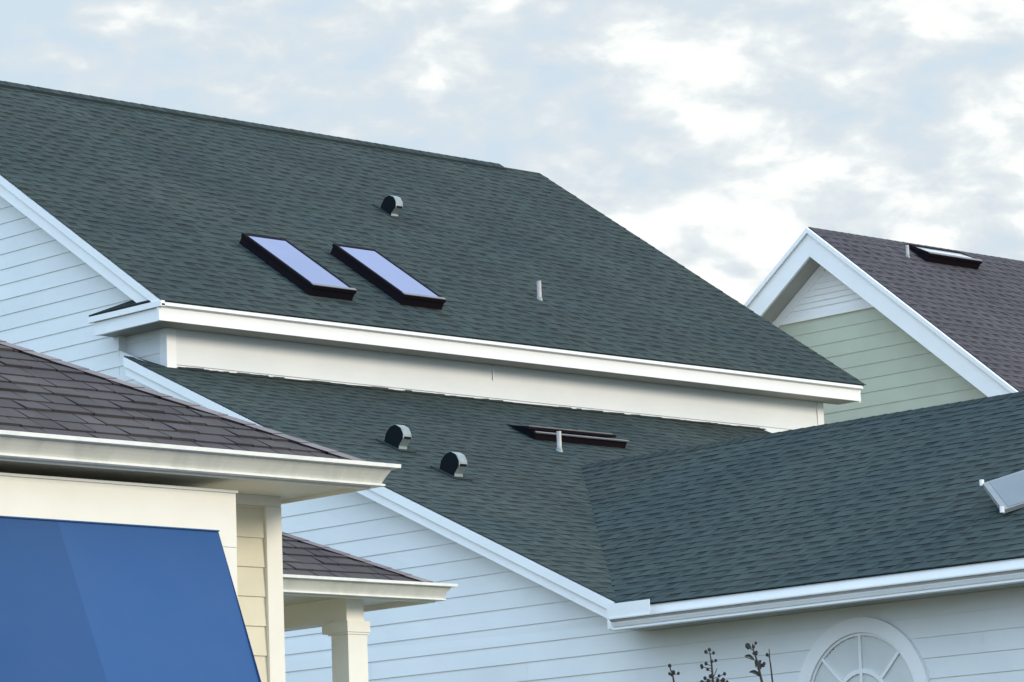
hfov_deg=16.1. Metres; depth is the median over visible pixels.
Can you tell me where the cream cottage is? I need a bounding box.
[0,340,400,681]
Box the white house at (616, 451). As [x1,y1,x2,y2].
[0,81,1023,681]
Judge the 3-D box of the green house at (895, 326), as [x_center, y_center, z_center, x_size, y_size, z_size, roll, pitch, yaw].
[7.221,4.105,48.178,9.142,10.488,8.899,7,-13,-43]
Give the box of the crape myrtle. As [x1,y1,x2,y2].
[668,641,772,681]
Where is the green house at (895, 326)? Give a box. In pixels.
[744,227,1023,423]
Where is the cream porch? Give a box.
[282,532,457,681]
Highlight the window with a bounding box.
[798,617,930,681]
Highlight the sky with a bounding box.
[0,0,1023,304]
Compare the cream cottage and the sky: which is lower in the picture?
the cream cottage
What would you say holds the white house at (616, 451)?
on the ground
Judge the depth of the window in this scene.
28.44 m

